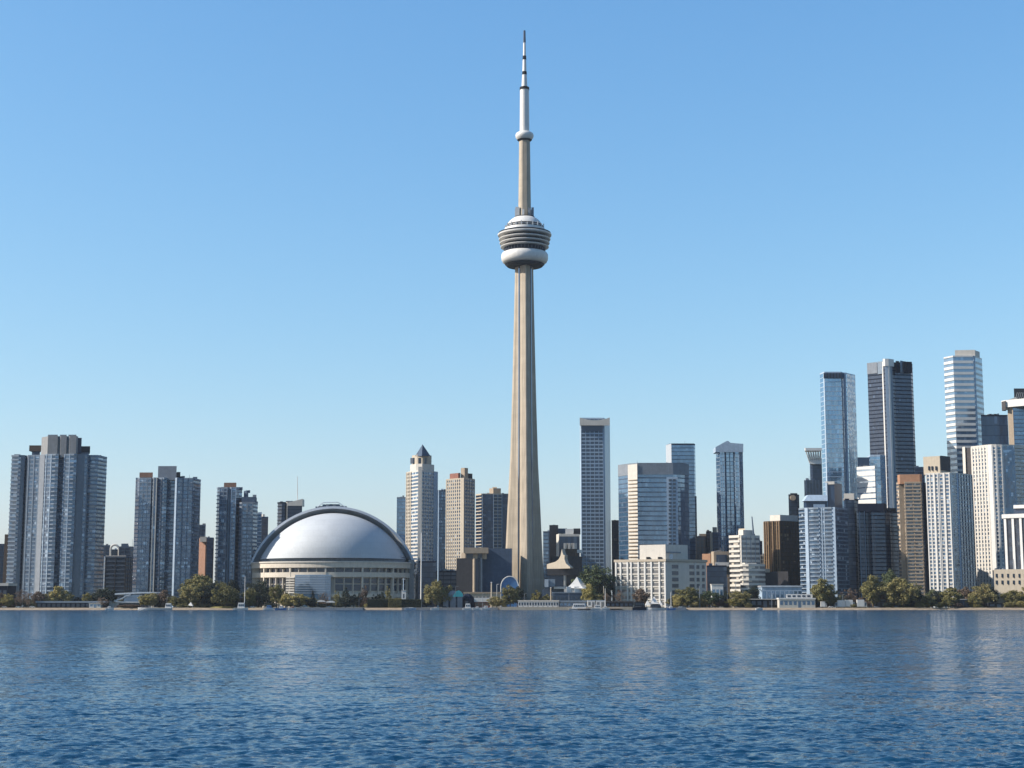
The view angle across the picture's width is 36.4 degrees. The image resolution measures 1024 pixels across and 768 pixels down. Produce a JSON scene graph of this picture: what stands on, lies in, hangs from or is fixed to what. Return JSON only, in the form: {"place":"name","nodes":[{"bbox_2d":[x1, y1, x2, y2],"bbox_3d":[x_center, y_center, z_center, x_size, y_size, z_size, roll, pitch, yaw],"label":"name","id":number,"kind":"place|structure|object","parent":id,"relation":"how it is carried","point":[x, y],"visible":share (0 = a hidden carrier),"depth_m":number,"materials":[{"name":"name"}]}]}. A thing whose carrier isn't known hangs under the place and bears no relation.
{"place":"outdoors","nodes":[
{"label":"outdoors","id":0,"kind":"place"},
{"bbox_2d":[0,544,3,582],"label":"office block","id":1,"kind":"structure","parent":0,"point":[1,560],"depth_m":1642.32,"materials":[{"name":"blue glass"}]},
{"bbox_2d":[0,583,16,607],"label":"flat roof pavilion","id":2,"kind":"structure","parent":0,"point":[8,588],"depth_m":1390.64,"materials":[{"name":"white paint"}]},
{"bbox_2d":[6,435,106,606],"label":"condo tower","id":3,"kind":"structure","parent":0,"point":[56,525],"depth_m":1465.04,"materials":[{"name":"blue glass"}]},
{"bbox_2d":[103,555,132,604],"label":"office block","id":4,"kind":"structure","parent":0,"point":[117,574],"depth_m":1579.30,"materials":[{"name":"grey glass"}]},
{"bbox_2d":[119,539,133,556],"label":"office block","id":5,"kind":"structure","parent":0,"point":[126,549],"depth_m":1681.44,"materials":[{"name":"grey glass"}]},
{"bbox_2d":[132,466,200,606],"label":"condo tower","id":6,"kind":"structure","parent":0,"point":[166,530],"depth_m":1468.92,"materials":[{"name":"blue glass"}]},
{"bbox_2d":[198,536,213,597],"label":"brick slab block","id":7,"kind":"structure","parent":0,"point":[206,554],"depth_m":1604.95,"materials":[{"name":"brown brick"}]},
{"bbox_2d":[214,483,242,592],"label":"condo tower","id":8,"kind":"structure","parent":0,"point":[229,498],"depth_m":1518.79,"materials":[{"name":"blue glass"}]},
{"bbox_2d":[257,512,261,548],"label":"condo tower","id":9,"kind":"structure","parent":0,"point":[259,521],"depth_m":1574.93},
{"bbox_2d":[261,514,267,542],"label":"condo tower","id":10,"kind":"structure","parent":0,"point":[264,531],"depth_m":1597.84,"materials":[{"name":"grey glass"}]},
{"bbox_2d":[277,476,303,525],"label":"office tower","id":11,"kind":"structure","parent":0,"point":[287,510],"depth_m":1747.49,"materials":[{"name":"grey glass"}]},
{"bbox_2d":[286,608,363,609],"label":"quay","id":12,"kind":"structure","parent":0,"point":[328,608],"depth_m":1342.60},
{"bbox_2d":[397,495,405,542],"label":"office tower","id":13,"kind":"structure","parent":0,"point":[401,512],"depth_m":1716.31,"materials":[{"name":"blue glass"}]},
{"bbox_2d":[405,444,437,598],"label":"spire tower","id":14,"kind":"structure","parent":0,"point":[422,496],"depth_m":1574.20,"materials":[{"name":"white concrete"}]},
{"bbox_2d":[418,559,435,606],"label":"glass block","id":15,"kind":"structure","parent":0,"point":[428,572],"depth_m":1488.97,"materials":[{"name":"glass"}]},
{"bbox_2d":[437,489,445,570],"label":"condo tower","id":16,"kind":"structure","parent":0,"point":[442,518],"depth_m":1716.34,"materials":[{"name":"blue glass"}]},
{"bbox_2d":[445,468,474,568],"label":"condo tower","id":17,"kind":"structure","parent":0,"point":[460,514],"depth_m":1537.23,"materials":[{"name":"beige concrete"}]},
{"bbox_2d":[476,487,507,547],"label":"condo tower","id":18,"kind":"structure","parent":0,"point":[491,515],"depth_m":1677.74,"materials":[{"name":"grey glass"}]},
{"bbox_2d":[15,607,986,607],"bbox_3d":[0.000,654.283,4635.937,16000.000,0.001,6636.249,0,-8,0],"label":"ground","id":19,"kind":"structure","parent":0,"point":[448,607],"depth_m":1427.51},
{"bbox_2d":[3,534,7,582],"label":"office block","id":20,"kind":"structure","parent":19,"relation":"on","point":[5,558],"depth_m":1629.84,"materials":[{"name":"grey glass"}]},
{"bbox_2d":[49,586,68,600],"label":"tree","id":21,"kind":"object","parent":19,"relation":"on","point":[60,591],"visible":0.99,"depth_m":1381.92,"materials":[{"name":"green plant"}]},
{"bbox_2d":[35,601,108,607],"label":"boat shed","id":22,"kind":"object","parent":19,"relation":"on","point":[62,604],"visible":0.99,"depth_m":1370.97,"materials":[{"name":"grey metal"}]},
{"bbox_2d":[98,587,117,604],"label":"tree","id":23,"kind":"object","parent":19,"relation":"on","point":[109,595],"visible":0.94,"depth_m":1380.33,"materials":[{"name":"green plant"}]},
{"bbox_2d":[109,592,161,607],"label":"curved roof hall","id":24,"kind":"structure","parent":19,"relation":"on","point":[129,598],"depth_m":1380.81,"materials":[{"name":"silver metal"}]},
{"bbox_2d":[177,583,203,607],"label":"tree","id":25,"kind":"object","parent":19,"relation":"on","point":[187,595],"visible":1,"depth_m":1366.31,"materials":[{"name":"green plant"}]},
{"bbox_2d":[179,573,225,604],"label":"tree","id":26,"kind":"object","parent":19,"relation":"on","point":[198,580],"visible":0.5,"depth_m":1384.23,"materials":[{"name":"green plant"}]},
{"bbox_2d":[203,582,222,605],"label":"tree","id":27,"kind":"object","parent":19,"relation":"on","point":[208,593],"visible":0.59,"depth_m":1369.45,"materials":[{"name":"green plant"}]},
{"bbox_2d":[210,584,240,605],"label":"tree","id":28,"kind":"object","parent":19,"relation":"on","point":[228,594],"visible":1,"depth_m":1359.18,"materials":[{"name":"green plant"}]},
{"bbox_2d":[238,490,257,606],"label":"condo tower","id":29,"kind":"structure","parent":19,"relation":"on","point":[248,519],"depth_m":1507.35,"materials":[{"name":"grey glass"}]},
{"bbox_2d":[242,587,258,607],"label":"tree","id":30,"kind":"object","parent":19,"relation":"on","point":[250,595],"visible":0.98,"depth_m":1365.21,"materials":[{"name":"green plant"}]},
{"bbox_2d":[241,580,269,607],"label":"tree","id":31,"kind":"object","parent":19,"relation":"on","point":[260,587],"visible":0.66,"depth_m":1381.22,"materials":[{"name":"green plant"}]},
{"bbox_2d":[259,586,274,604],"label":"tree","id":32,"kind":"object","parent":19,"relation":"on","point":[264,597],"visible":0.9,"depth_m":1375.10,"materials":[{"name":"green plant"}]},
{"bbox_2d":[268,584,287,607],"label":"tree","id":33,"kind":"object","parent":19,"relation":"on","point":[277,590],"visible":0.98,"depth_m":1367.70,"materials":[{"name":"green plant"}]},
{"bbox_2d":[290,593,309,607],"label":"tree","id":34,"kind":"object","parent":19,"relation":"on","point":[295,601],"visible":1,"depth_m":1360.82,"materials":[{"name":"green plant"}]},
{"bbox_2d":[250,502,417,606],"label":"domed stadium","id":35,"kind":"object","parent":19,"relation":"on","point":[327,549],"visible":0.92,"depth_m":1460.25,"materials":[{"name":"metal"}]},
{"bbox_2d":[367,599,387,607],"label":"hedge","id":36,"kind":"object","parent":19,"relation":"on","point":[377,603],"visible":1,"depth_m":1356.59,"materials":[{"name":"green plant"}]},
{"bbox_2d":[401,599,420,607],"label":"hedge","id":37,"kind":"object","parent":19,"relation":"on","point":[413,603],"visible":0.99,"depth_m":1356.68,"materials":[{"name":"green plant"}]},
{"bbox_2d":[423,579,452,606],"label":"tree","id":38,"kind":"object","parent":19,"relation":"on","point":[435,591],"visible":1,"depth_m":1361.21,"materials":[{"name":"green plant"}]},
{"bbox_2d":[436,569,455,606],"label":"block","id":39,"kind":"structure","parent":19,"relation":"on","point":[447,577],"depth_m":1508.42,"materials":[{"name":"grey glass"}]},
{"bbox_2d":[443,590,462,607],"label":"teal roof kiosk","id":40,"kind":"object","parent":19,"relation":"on","point":[459,596],"visible":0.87,"depth_m":1364.21,"materials":[{"name":"paint"}]},
{"bbox_2d":[462,593,474,607],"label":"dark dome pavilion","id":41,"kind":"structure","parent":19,"relation":"on","point":[467,598],"depth_m":1372.30,"materials":[{"name":"black glass"}]},
{"bbox_2d":[463,592,500,607],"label":"terminal","id":42,"kind":"object","parent":19,"relation":"on","point":[481,594],"visible":0.3,"depth_m":1411.90,"materials":[{"name":"concrete"}]},
{"bbox_2d":[456,548,511,594],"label":"concrete hall","id":43,"kind":"structure","parent":19,"relation":"on","point":[479,569],"depth_m":1475.57,"materials":[{"name":"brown concrete"}]},
{"bbox_2d":[501,584,520,606],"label":"tree","id":44,"kind":"object","parent":19,"relation":"on","point":[512,592],"visible":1,"depth_m":1363.59,"materials":[{"name":"green plant"}]},
{"bbox_2d":[518,600,558,606],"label":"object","id":45,"kind":"object","parent":19,"relation":"on","point":[538,603],"visible":0.97,"depth_m":1358.41,"materials":[{"name":"white paint"}]},
{"bbox_2d":[542,549,579,597],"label":"swooping canopy","id":46,"kind":"object","parent":19,"relation":"on","point":[562,573],"visible":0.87,"depth_m":1441.09,"materials":[{"name":"beige stone"}]},
{"bbox_2d":[551,549,581,588],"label":"brown hall","id":47,"kind":"structure","parent":19,"relation":"on","point":[574,559],"depth_m":1535.50,"materials":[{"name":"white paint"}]},
{"bbox_2d":[552,592,581,600],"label":"grey hall","id":48,"kind":"structure","parent":19,"relation":"on","point":[567,596],"depth_m":1398.93,"materials":[{"name":"glass"}]},
{"bbox_2d":[559,601,586,606],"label":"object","id":49,"kind":"object","parent":19,"relation":"on","point":[566,603],"visible":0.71,"depth_m":1360.32,"materials":[{"name":"blue glass"}]},
{"bbox_2d":[564,577,586,600],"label":"white tent roof","id":50,"kind":"structure","parent":19,"relation":"on","point":[576,584],"depth_m":1413.86,"materials":[{"name":"fabric"}]},
{"bbox_2d":[580,583,597,600],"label":"tree","id":51,"kind":"object","parent":19,"relation":"on","point":[588,593],"visible":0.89,"depth_m":1383.30,"materials":[{"name":"green plant"}]},
{"bbox_2d":[571,563,615,592],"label":"tree","id":52,"kind":"object","parent":19,"relation":"on","point":[595,579],"visible":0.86,"depth_m":1421.43,"materials":[{"name":"green plant"}]},
{"bbox_2d":[595,577,615,599],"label":"tree","id":53,"kind":"object","parent":19,"relation":"on","point":[607,590],"visible":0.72,"depth_m":1418.77,"materials":[{"name":"green plant"}]},
{"bbox_2d":[612,520,618,600],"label":"office block","id":54,"kind":"structure","parent":19,"relation":"on","point":[615,539],"depth_m":1731.64,"materials":[{"name":"glass"}]},
{"bbox_2d":[606,601,633,606],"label":"pier shelter","id":55,"kind":"object","parent":19,"relation":"on","point":[619,603],"visible":0.93,"depth_m":1352.40,"materials":[{"name":"black metal"}]},
{"bbox_2d":[632,589,650,603],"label":"tree","id":56,"kind":"object","parent":19,"relation":"on","point":[642,595],"visible":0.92,"depth_m":1376.91,"materials":[{"name":"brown plant"}]},
{"bbox_2d":[618,463,689,559],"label":"office tower","id":57,"kind":"structure","parent":19,"relation":"on","point":[653,498],"depth_m":1600.47,"materials":[{"name":"blue glass"}]},
{"bbox_2d":[614,545,707,607],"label":"white hotel","id":58,"kind":"structure","parent":19,"relation":"on","point":[657,572],"depth_m":1422.34,"materials":[{"name":"white paint"}]},
{"bbox_2d":[666,443,695,559],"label":"office tower","id":59,"kind":"structure","parent":19,"relation":"on","point":[680,453],"depth_m":1724.44,"materials":[{"name":"blue glass"}]},
{"bbox_2d":[673,587,698,607],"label":"tree","id":60,"kind":"object","parent":19,"relation":"on","point":[689,597],"visible":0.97,"depth_m":1366.32,"materials":[{"name":"green plant"}]},
{"bbox_2d":[696,534,705,559],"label":"office block","id":61,"kind":"structure","parent":19,"relation":"on","point":[700,544],"depth_m":1651.95,"materials":[{"name":"glass"}]},
{"bbox_2d":[698,590,721,607],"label":"tree","id":62,"kind":"object","parent":19,"relation":"on","point":[711,600],"visible":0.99,"depth_m":1366.76,"materials":[{"name":"green plant"}]},
{"bbox_2d":[710,527,718,553],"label":"office block","id":63,"kind":"structure","parent":19,"relation":"on","point":[714,543],"depth_m":1634.34,"materials":[{"name":"grey glass"}]},
{"bbox_2d":[707,563,726,606],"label":"glass block","id":64,"kind":"structure","parent":19,"relation":"on","point":[716,573],"depth_m":1479.04,"materials":[{"name":"glass"}]},
{"bbox_2d":[711,550,729,605],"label":"office block","id":65,"kind":"structure","parent":19,"relation":"on","point":[719,557],"depth_m":1508.51,"materials":[{"name":"brown concrete"}]},
{"bbox_2d":[728,591,751,607],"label":"tree","id":66,"kind":"object","parent":19,"relation":"on","point":[737,595],"visible":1,"depth_m":1365.36,"materials":[{"name":"green plant"}]},
{"bbox_2d":[729,516,759,606],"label":"apartment block","id":67,"kind":"structure","parent":19,"relation":"on","point":[743,543],"depth_m":1476.02,"materials":[{"name":"white concrete"}]},
{"bbox_2d":[743,585,761,598],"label":"tree","id":68,"kind":"object","parent":19,"relation":"on","point":[754,592],"visible":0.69,"depth_m":1384.47,"materials":[{"name":"green plant"}]},
{"bbox_2d":[740,556,765,598],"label":"apartment block","id":69,"kind":"structure","parent":19,"relation":"on","point":[752,575],"depth_m":1448.78,"materials":[{"name":"white concrete"}]},
{"bbox_2d":[744,599,776,607],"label":"dark canopy shed","id":70,"kind":"structure","parent":19,"relation":"on","point":[764,603],"depth_m":1378.15,"materials":[{"name":"black metal"}]},
{"bbox_2d":[758,586,802,598],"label":"metal hall","id":71,"kind":"structure","parent":19,"relation":"on","point":[766,592],"depth_m":1412.55,"materials":[{"name":"silver metal"}]},
{"bbox_2d":[763,515,800,585],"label":"bronze tower","id":72,"kind":"structure","parent":19,"relation":"on","point":[781,551],"depth_m":1499.70,"materials":[{"name":"brown glass"}]},
{"bbox_2d":[777,594,815,607],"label":"clubhouse","id":73,"kind":"structure","parent":19,"relation":"on","point":[798,601],"depth_m":1366.59,"materials":[{"name":"white paint"}]},
{"bbox_2d":[809,578,838,603],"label":"tree","id":74,"kind":"object","parent":19,"relation":"on","point":[823,591],"visible":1,"depth_m":1369.51,"materials":[{"name":"green plant"}]},
{"bbox_2d":[857,457,876,503],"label":"office tower","id":75,"kind":"structure","parent":19,"relation":"on","point":[866,483],"depth_m":1649.83,"materials":[{"name":"white paint"}]},
{"bbox_2d":[859,575,885,607],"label":"tree","id":76,"kind":"object","parent":19,"relation":"on","point":[871,590],"visible":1,"depth_m":1373.65,"materials":[{"name":"green plant"}]},
{"bbox_2d":[879,569,898,607],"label":"tree","id":77,"kind":"object","parent":19,"relation":"on","point":[890,575],"visible":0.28,"depth_m":1391.78,"materials":[{"name":"green plant"}]},
{"bbox_2d":[880,577,922,607],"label":"tree","id":78,"kind":"object","parent":19,"relation":"on","point":[905,597],"visible":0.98,"depth_m":1360.45,"materials":[{"name":"green plant"}]},
{"bbox_2d":[938,587,962,607],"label":"tree","id":79,"kind":"object","parent":19,"relation":"on","point":[951,592],"visible":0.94,"depth_m":1366.92,"materials":[{"name":"green plant"}]},
{"bbox_2d":[968,583,998,607],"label":"tree","id":80,"kind":"object","parent":19,"relation":"on","point":[986,595],"visible":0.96,"depth_m":1371.23,"materials":[{"name":"green plant"}]},
{"bbox_2d":[962,444,1023,589],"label":"condo tower","id":81,"kind":"structure","parent":19,"relation":"on","point":[996,471],"depth_m":1505.66,"materials":[{"name":"white glass"}]},
{"bbox_2d":[992,559,1023,607],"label":"stone podium","id":82,"kind":"object","parent":19,"relation":"on","point":[1005,580],"visible":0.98,"depth_m":1376.88,"materials":[{"name":"beige stone"}]},
{"bbox_2d":[999,590,1023,607],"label":"tree","id":83,"kind":"object","parent":19,"relation":"on","point":[1009,596],"visible":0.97,"depth_m":1369.02,"materials":[{"name":"green plant"}]},
{"bbox_2d":[1002,505,1023,568],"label":"columned building","id":84,"kind":"structure","parent":19,"relation":"on","point":[1013,534],"depth_m":1396.87,"materials":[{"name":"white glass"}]},
{"bbox_2d":[500,576,518,606],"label":"arched glass pavilion","id":85,"kind":"structure","parent":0,"point":[512,581],"depth_m":1458.03,"materials":[{"name":"blue glass"}]},
{"bbox_2d":[0,610,1023,767],"bbox_3d":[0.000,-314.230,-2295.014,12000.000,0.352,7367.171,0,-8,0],"label":"water","id":86,"kind":"structure","parent":0,"point":[511,688],"depth_m":126.02,"materials":[{"name":"blue liquid"}]},
{"bbox_2d":[0,608,1023,609],"bbox_3d":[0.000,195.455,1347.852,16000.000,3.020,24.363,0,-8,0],"label":"beach","id":87,"kind":"structure","parent":0,"point":[499,609],"depth_m":1349.14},
{"bbox_2d":[0,0,1023,600],"label":"sky","id":88,"kind":"structure","parent":0,"point":[254,245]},
{"bbox_2d":[498,30,551,599],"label":"observation tower","id":89,"kind":"structure","parent":0,"point":[524,235],"depth_m":1540.24,"materials":[{"name":"concrete"}]},
{"bbox_2d":[543,530,549,588],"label":"office block","id":90,"kind":"structure","parent":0,"point":[545,548],"depth_m":1651.00,"materials":[{"name":"blue glass"}]},
{"bbox_2d":[549,525,566,562],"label":"office block","id":91,"kind":"structure","parent":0,"point":[554,530],"depth_m":1632.88,"materials":[{"name":"grey glass"}]},
{"bbox_2d":[500,607,632,609],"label":"quay","id":92,"kind":"structure","parent":0,"point":[544,608],"depth_m":1341.12,"materials":[{"name":"concrete"}]},
{"bbox_2d":[556,528,579,555],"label":"office block","id":93,"kind":"structure","parent":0,"point":[569,539],"depth_m":1593.42,"materials":[{"name":"grey glass"}]},
{"bbox_2d":[580,418,610,604],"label":"office tower","id":94,"kind":"structure","parent":0,"point":[595,515],"depth_m":1682.23,"materials":[{"name":"grey glass"}]},
{"bbox_2d":[710,584,723,607],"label":"white house","id":95,"kind":"structure","parent":0,"point":[716,588],"depth_m":1407.94,"materials":[{"name":"paint"}]},
{"bbox_2d":[713,441,743,550],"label":"office tower","id":96,"kind":"structure","parent":0,"point":[730,488],"depth_m":1701.33,"materials":[{"name":"glass"}]},
{"bbox_2d":[788,493,800,582],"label":"office tower","id":97,"kind":"structure","parent":0,"point":[793,503],"depth_m":1638.08,"materials":[{"name":"brown glass"}]},
{"bbox_2d":[804,478,822,496],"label":"office tower","id":98,"kind":"structure","parent":0,"point":[812,486],"depth_m":1600.84,"materials":[{"name":"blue glass"}]},
{"bbox_2d":[805,448,822,488],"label":"office tower","id":99,"kind":"structure","parent":0,"point":[815,461],"depth_m":1650.69,"materials":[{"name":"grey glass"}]},
{"bbox_2d":[799,481,849,606],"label":"condo tower","id":100,"kind":"structure","parent":0,"point":[823,532],"depth_m":1449.42,"materials":[{"name":"blue glass"}]},
{"bbox_2d":[820,372,857,507],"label":"glass tower","id":101,"kind":"structure","parent":0,"point":[838,427],"depth_m":1764.29,"materials":[{"name":"glass"}]},
{"bbox_2d":[843,493,859,599],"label":"condo tower","id":102,"kind":"structure","parent":0,"point":[850,502],"depth_m":1494.39,"materials":[{"name":"grey glass"}]},
{"bbox_2d":[867,455,886,507],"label":"office tower","id":103,"kind":"structure","parent":0,"point":[878,462],"depth_m":1684.27,"materials":[{"name":"glass"}]},
{"bbox_2d":[857,503,898,606],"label":"condo tower","id":104,"kind":"structure","parent":0,"point":[877,530],"depth_m":1477.09,"materials":[{"name":"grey glass"}]},
{"bbox_2d":[867,359,915,558],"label":"black tower","id":105,"kind":"structure","parent":0,"point":[891,412],"depth_m":1737.70,"materials":[{"name":"blue glass"}]},
{"bbox_2d":[896,474,929,596],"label":"condo tower","id":106,"kind":"structure","parent":0,"point":[912,529],"depth_m":1453.74,"materials":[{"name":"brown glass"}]},
{"bbox_2d":[923,456,976,607],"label":"condo tower","id":107,"kind":"structure","parent":0,"point":[951,530],"depth_m":1439.93,"materials":[{"name":"white concrete"}]},
{"bbox_2d":[944,350,983,473],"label":"white tower","id":108,"kind":"structure","parent":0,"point":[964,397],"depth_m":1796.63,"materials":[{"name":"blue glass"}]},
{"bbox_2d":[981,413,1008,444],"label":"office tower","id":109,"kind":"structure","parent":0,"point":[994,428],"depth_m":1709.58,"materials":[{"name":"blue glass"}]},
{"bbox_2d":[1001,388,1023,444],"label":"office tower","id":110,"kind":"structure","parent":0,"point":[1014,406],"depth_m":1691.13,"materials":[{"name":"blue glass"}]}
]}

